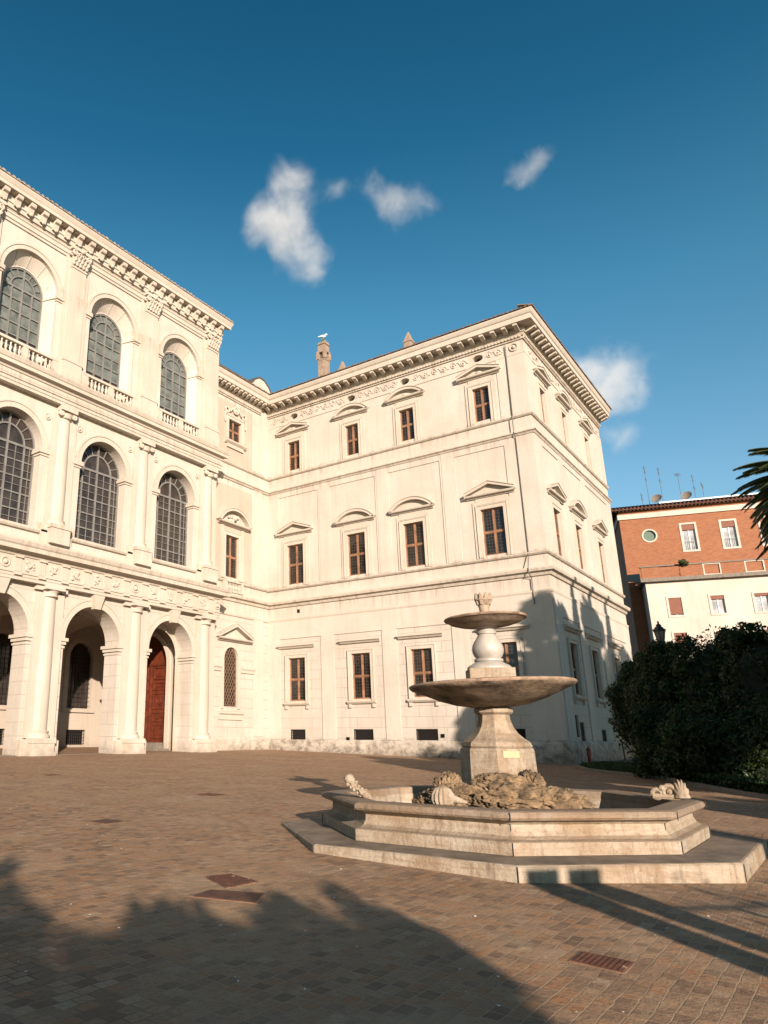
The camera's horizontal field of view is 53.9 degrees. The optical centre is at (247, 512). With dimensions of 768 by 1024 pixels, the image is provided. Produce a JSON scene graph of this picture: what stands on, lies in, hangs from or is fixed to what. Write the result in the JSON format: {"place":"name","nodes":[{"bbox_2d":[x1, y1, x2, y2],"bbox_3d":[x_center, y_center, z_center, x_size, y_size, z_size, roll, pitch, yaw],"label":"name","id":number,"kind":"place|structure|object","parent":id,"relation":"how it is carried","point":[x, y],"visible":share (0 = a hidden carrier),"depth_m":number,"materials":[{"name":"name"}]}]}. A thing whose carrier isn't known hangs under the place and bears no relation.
{"place":"outdoors","nodes":[
{"label":"outdoors","id":0,"kind":"place"},
{"bbox_2d":[0,747,767,1023],"bbox_3d":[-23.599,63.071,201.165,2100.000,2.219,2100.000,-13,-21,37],"label":"ground","id":1,"kind":"structure","parent":0,"point":[169,951],"depth_m":6.62,"materials":[{"name":"stone"}]},
{"bbox_2d":[89,819,124,823],"bbox_3d":[-2.420,5.282,12.551,0.454,0.055,0.508,-10,-20,29],"label":"manhole cover","id":2,"kind":"object","parent":1,"relation":"on","point":[106,821],"visible":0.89,"depth_m":12.50,"materials":[{"name":"metal"}]},
{"bbox_2d":[194,793,226,796],"bbox_3d":[-0.857,6.763,17.612,0.620,0.066,0.650,-13,-21,37],"label":"manhole cover","id":3,"kind":"object","parent":1,"relation":"on","point":[210,794],"visible":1,"depth_m":17.54,"materials":[{"name":"metal"}]},
{"bbox_2d":[189,889,267,903],"bbox_3d":[-0.197,3.846,7.355,0.708,0.059,0.465,-4,-17,13],"label":"manhole cover","id":4,"kind":"object","parent":1,"relation":"on","point":[245,897],"visible":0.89,"depth_m":7.32,"materials":[{"name":"metal"}]},
{"bbox_2d":[203,873,259,888],"bbox_3d":[-0.224,4.044,8.069,0.519,0.064,0.628,14,-22,-37],"label":"manhole cover","id":5,"kind":"object","parent":1,"relation":"on","point":[227,881],"visible":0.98,"depth_m":8.04,"materials":[{"name":"metal"}]},
{"bbox_2d":[0,166,635,764],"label":"palazzo","id":6,"kind":"structure","parent":1,"relation":"on","point":[202,548],"depth_m":45.21,"materials":[{"name":"beige stone"}]},
{"bbox_2d":[0,627,13,709],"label":"arched window","id":7,"kind":"structure","parent":6,"relation":"in","point":[6,647],"depth_m":43.32,"materials":[{"name":"metal"}]},
{"bbox_2d":[0,409,34,524],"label":"arched window","id":8,"kind":"structure","parent":6,"relation":"in","point":[17,442],"depth_m":37.16,"materials":[{"name":"grey glass"}]},
{"bbox_2d":[0,267,42,362],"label":"arched window","id":9,"kind":"structure","parent":6,"relation":"in","point":[21,298],"depth_m":39.46,"materials":[{"name":"grey glass"}]},
{"bbox_2d":[61,637,97,712],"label":"arched window","id":10,"kind":"structure","parent":6,"relation":"in","point":[77,666],"depth_m":47.26,"materials":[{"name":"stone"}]},
{"bbox_2d":[75,444,118,547],"bbox_3d":[-8.492,-1.008,40.994,0.110,5.870,3.240,-13,-21,37],"label":"arched window","id":11,"kind":"structure","parent":6,"relation":"in","point":[98,490],"depth_m":41.15,"materials":[{"name":"grey glass"}]},
{"bbox_2d":[86,314,121,399],"bbox_3d":[-8.563,-9.227,43.612,0.110,5.520,2.540,-13,-21,37],"label":"arched window","id":12,"kind":"structure","parent":6,"relation":"in","point":[104,340],"depth_m":43.79,"materials":[{"name":"grey glass"}]},
{"bbox_2d":[144,632,170,748],"bbox_3d":[-6.291,11.166,46.341,4.300,7.350,0.620,-13,-21,37],"label":"door","id":13,"kind":"structure","parent":6,"relation":"in","point":[158,678],"depth_m":45.94,"materials":[{"name":"wood"}]},
{"bbox_2d":[154,472,187,565],"bbox_3d":[-4.872,0.339,45.321,0.110,5.870,3.240,-13,-21,37],"label":"arched window","id":14,"kind":"structure","parent":6,"relation":"in","point":[171,512],"depth_m":45.53,"materials":[{"name":"grey glass"}]},
{"bbox_2d":[159,352,186,430],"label":"arched window","id":15,"kind":"structure","parent":6,"relation":"in","point":[173,372],"depth_m":48.18,"materials":[{"name":"grey glass"}]},
{"bbox_2d":[216,507,252,594],"bbox_3d":[-0.999,2.581,50.364,0.670,5.920,3.489,-13,-21,37],"label":"window","id":16,"kind":"structure","parent":6,"relation":"in","point":[233,517],"depth_m":50.53,"materials":[{"name":"white stone"}]},
{"bbox_2d":[216,623,254,720],"bbox_3d":[-0.922,10.382,48.206,0.720,6.200,3.500,-13,-21,37],"label":"arched window","id":17,"kind":"structure","parent":6,"relation":"in","point":[234,632],"depth_m":48.15,"materials":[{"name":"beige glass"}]},
{"bbox_2d":[224,406,246,453],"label":"window","id":18,"kind":"structure","parent":6,"relation":"in","point":[232,429],"depth_m":53.20,"materials":[{"name":"white stone"}]},
{"bbox_2d":[276,421,309,474],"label":"window","id":19,"kind":"structure","parent":6,"relation":"in","point":[292,431],"depth_m":54.61,"materials":[{"name":"beige stone"}]},
{"bbox_2d":[275,521,312,587],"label":"window","id":20,"kind":"structure","parent":6,"relation":"in","point":[299,572],"depth_m":52.22,"materials":[{"name":"beige stone"}]},
{"bbox_2d":[277,643,313,708],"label":"window","id":21,"kind":"structure","parent":6,"relation":"in","point":[299,665],"depth_m":49.77,"materials":[{"name":"beige stone"}]},
{"bbox_2d":[331,402,368,459],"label":"window","id":22,"kind":"structure","parent":6,"relation":"in","point":[355,433],"depth_m":51.64,"materials":[{"name":"white stone"}]},
{"bbox_2d":[333,508,375,578],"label":"window","id":23,"kind":"structure","parent":6,"relation":"in","point":[360,545],"depth_m":49.26,"materials":[{"name":"beige stone"}]},
{"bbox_2d":[338,637,379,707],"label":"window","id":24,"kind":"structure","parent":6,"relation":"in","point":[363,663],"depth_m":46.80,"materials":[{"name":"beige stone"}]},
{"bbox_2d":[384,385,424,445],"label":"window","id":25,"kind":"structure","parent":6,"relation":"in","point":[403,398],"depth_m":49.12,"materials":[{"name":"beige stone"}]},
{"bbox_2d":[388,495,434,570],"bbox_3d":[10.499,1.235,46.667,3.176,4.670,0.570,-13,-21,37],"label":"window","id":26,"kind":"structure","parent":6,"relation":"in","point":[418,541],"depth_m":46.76,"materials":[{"name":"beige stone"}]},
{"bbox_2d":[396,631,441,705],"bbox_3d":[10.475,9.394,44.194,3.020,4.300,0.500,-13,-21,37],"label":"window","id":27,"kind":"structure","parent":6,"relation":"in","point":[424,660],"depth_m":44.39,"materials":[{"name":"white stone"}]},
{"bbox_2d":[455,363,500,426],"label":"window","id":28,"kind":"structure","parent":6,"relation":"in","point":[485,404],"depth_m":46.05,"materials":[{"name":"beige stone"}]},
{"bbox_2d":[463,480,515,558],"bbox_3d":[14.491,0.321,43.612,3.100,4.670,0.570,-13,-21,37],"label":"window","id":29,"kind":"structure","parent":6,"relation":"in","point":[498,532],"depth_m":43.69,"materials":[{"name":"white stone"}]},
{"bbox_2d":[476,624,528,675],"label":"window","id":30,"kind":"structure","parent":6,"relation":"in","point":[512,656],"depth_m":41.18,"materials":[{"name":"beige stone"}]},
{"bbox_2d":[532,365,551,428],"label":"window","id":31,"kind":"structure","parent":6,"relation":"in","point":[542,379],"depth_m":46.34,"materials":[{"name":"beige stone"}]},
{"bbox_2d":[546,482,567,559],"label":"window","id":32,"kind":"structure","parent":6,"relation":"in","point":[557,496],"depth_m":44.06,"materials":[{"name":"beige stone"}]},
{"bbox_2d":[554,390,572,449],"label":"window","id":33,"kind":"structure","parent":6,"relation":"in","point":[564,404],"depth_m":49.70,"materials":[{"name":"beige stone"}]},
{"bbox_2d":[563,624,587,704],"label":"window","id":34,"kind":"structure","parent":6,"relation":"in","point":[567,627],"depth_m":41.61,"materials":[{"name":"beige stone"}]},
{"bbox_2d":[568,499,588,572],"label":"window","id":35,"kind":"structure","parent":6,"relation":"in","point":[578,511],"depth_m":47.40,"materials":[{"name":"beige stone"}]},
{"bbox_2d":[578,417,593,471],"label":"window","id":36,"kind":"structure","parent":6,"relation":"in","point":[586,429],"depth_m":53.68,"materials":[{"name":"beige stone"}]},
{"bbox_2d":[585,633,607,707],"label":"window","id":37,"kind":"structure","parent":6,"relation":"in","point":[593,637],"depth_m":44.93,"materials":[{"name":"beige stone"}]},
{"bbox_2d":[591,519,610,586],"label":"window","id":38,"kind":"structure","parent":6,"relation":"in","point":[601,531],"depth_m":51.41,"materials":[{"name":"beige stone"}]},
{"bbox_2d":[608,642,623,685],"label":"window","id":39,"kind":"structure","parent":6,"relation":"in","point":[611,644],"depth_m":48.92,"materials":[{"name":"beige stone"}]},
{"bbox_2d":[281,592,767,882],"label":"fountain","id":40,"kind":"object","parent":1,"relation":"on","point":[501,811],"visible":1,"depth_m":10.03,"materials":[{"name":"stone"}]},
{"bbox_2d":[586,746,591,761],"bbox_3d":[17.901,12.717,38.570,0.340,0.900,0.460,-13,-21,37],"label":"fire hydrant","id":41,"kind":"object","parent":1,"relation":"on","point":[588,754],"visible":0.82,"depth_m":38.48,"materials":[{"name":"red metal"}]},
{"bbox_2d":[569,951,635,973],"bbox_3d":[2.653,3.376,5.509,0.390,0.059,0.360,-13,-21,37],"label":"manhole cover","id":42,"kind":"object","parent":1,"relation":"on","point":[613,964],"visible":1,"depth_m":5.49,"materials":[{"name":"metal"}]},
{"bbox_2d":[576,758,767,798],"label":"kerb","id":43,"kind":"structure","parent":1,"relation":"on","point":[732,791],"depth_m":24.17,"materials":[{"name":"stone"}]},
{"bbox_2d":[611,492,767,657],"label":"brick house","id":44,"kind":"structure","parent":1,"relation":"on","point":[721,579],"depth_m":62.98,"materials":[{"name":"red brick"}]},
{"bbox_2d":[642,529,657,542],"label":"round window","id":45,"kind":"structure","parent":44,"relation":"in","point":[648,536],"depth_m":65.52,"materials":[{"name":"green glass"}]},
{"bbox_2d":[651,494,661,502],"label":"satellite dish","id":46,"kind":"object","parent":44,"relation":"attached to","point":[656,498],"visible":0.94,"depth_m":71.54,"materials":[{"name":"metal"}]},
{"bbox_2d":[665,595,685,617],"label":"window","id":47,"kind":"structure","parent":44,"relation":"in","point":[674,604],"depth_m":60.95,"materials":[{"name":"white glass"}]},
{"bbox_2d":[671,630,689,649],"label":"window","id":48,"kind":"structure","parent":44,"relation":"in","point":[674,633],"depth_m":60.31,"materials":[{"name":"white glass"}]},
{"bbox_2d":[678,559,688,566],"bbox_3d":[36.578,4.574,61.524,0.908,1.226,2.305,-13,-21,37],"label":"trailing plant","id":49,"kind":"object","parent":44,"relation":"on","point":[683,562],"visible":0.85,"depth_m":61.04,"materials":[{"name":"green plant"}]},
{"bbox_2d":[681,491,691,498],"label":"satellite dish","id":50,"kind":"object","parent":44,"relation":"attached to","point":[686,495],"visible":0.97,"depth_m":70.66,"materials":[{"name":"metal"}]},
{"bbox_2d":[678,522,700,551],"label":"window","id":51,"kind":"structure","parent":44,"relation":"in","point":[688,533],"depth_m":64.30,"materials":[{"name":"white glass"}]},
{"bbox_2d":[708,593,729,615],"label":"window","id":52,"kind":"structure","parent":44,"relation":"in","point":[717,605],"depth_m":59.95,"materials":[{"name":"white glass"}]},
{"bbox_2d":[718,518,741,548],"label":"window","id":53,"kind":"structure","parent":44,"relation":"in","point":[729,532],"depth_m":63.22,"materials":[{"name":"white glass"}]},
{"bbox_2d":[751,591,767,613],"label":"window","id":54,"kind":"structure","parent":44,"relation":"in","point":[760,598],"depth_m":58.92,"materials":[{"name":"white glass"}]},
{"bbox_2d":[758,517,767,545],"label":"window","id":55,"kind":"structure","parent":44,"relation":"in","point":[760,521],"depth_m":62.29,"materials":[{"name":"white glass"}]},
{"bbox_2d":[0,0,767,507],"label":"sky","id":56,"kind":"structure","parent":0,"point":[365,175],"materials":[{"name":"blue"}]},
{"bbox_2d":[614,759,638,772],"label":"lawn","id":57,"kind":"structure","parent":0,"point":[630,760],"depth_m":41.05,"materials":[{"name":"plant"}]},
{"bbox_2d":[603,652,644,766],"bbox_3d":[17.600,8.757,32.438,3.364,5.249,3.480,-13,-21,37],"label":"shrub","id":58,"kind":"object","parent":57,"relation":"on","point":[626,674],"visible":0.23,"depth_m":32.62,"materials":[{"name":"green plant"}]},
{"bbox_2d":[621,739,630,759],"bbox_3d":[22.415,14.049,43.486,0.078,1.268,2.062,-13,-21,37],"label":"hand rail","id":59,"kind":"object","parent":57,"relation":"on","point":[623,749],"visible":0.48,"depth_m":42.84,"materials":[{"name":"metal"}]},
{"bbox_2d":[619,638,693,763],"bbox_3d":[17.593,7.874,29.836,4.328,5.544,4.624,0,-17,1],"label":"shrub","id":60,"kind":"object","parent":57,"relation":"on","point":[644,687],"visible":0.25,"depth_m":29.80,"materials":[{"name":"green plant"}]},
{"bbox_2d":[652,621,665,640],"bbox_3d":[18.958,8.178,33.081,0.520,6.651,0.600,-13,-21,37],"label":"street lamp","id":61,"kind":"object","parent":57,"relation":"on","point":[659,630],"visible":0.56,"depth_m":33.76,"materials":[{"name":"metal"}]},
{"bbox_2d":[628,699,691,778],"bbox_3d":[15.724,8.524,27.624,2.911,2.978,2.921,-13,-21,37],"label":"shrub","id":62,"kind":"object","parent":57,"relation":"on","point":[648,718],"visible":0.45,"depth_m":27.49,"materials":[{"name":"green plant"}]},
{"bbox_2d":[579,760,758,792],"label":"grass","id":63,"kind":"structure","parent":57,"relation":"on","point":[619,766],"depth_m":33.48,"materials":[{"name":"green plant"}]},
{"bbox_2d":[652,699,742,782],"bbox_3d":[15.579,7.803,24.978,3.505,2.886,3.364,-13,-21,37],"label":"shrub","id":64,"kind":"object","parent":57,"relation":"on","point":[684,736],"visible":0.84,"depth_m":24.54,"materials":[{"name":"green plant"}]},
{"bbox_2d":[657,624,750,715],"bbox_3d":[18.251,7.171,27.895,4.569,5.805,5.457,-13,-21,37],"label":"shrub","id":65,"kind":"object","parent":57,"relation":"on","point":[696,682],"visible":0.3,"depth_m":27.82,"materials":[{"name":"green plant"}]},
{"bbox_2d":[642,766,767,793],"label":"ivy","id":66,"kind":"object","parent":57,"relation":"on","point":[747,784],"visible":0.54,"depth_m":21.98,"materials":[{"name":"green plant"}]},
{"bbox_2d":[704,695,767,779],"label":"shrub","id":67,"kind":"object","parent":57,"relation":"on","point":[747,757],"visible":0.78,"depth_m":23.20,"materials":[{"name":"green plant"}]},
{"bbox_2d":[707,621,767,713],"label":"shrub","id":68,"kind":"object","parent":57,"relation":"on","point":[749,670],"visible":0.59,"depth_m":26.01,"materials":[{"name":"green plant"}]},
{"bbox_2d":[730,447,767,560],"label":"palm tree","id":69,"kind":"object","parent":57,"relation":"on","point":[761,483],"visible":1,"depth_m":25.07,"materials":[{"name":"green plant"}]}
]}

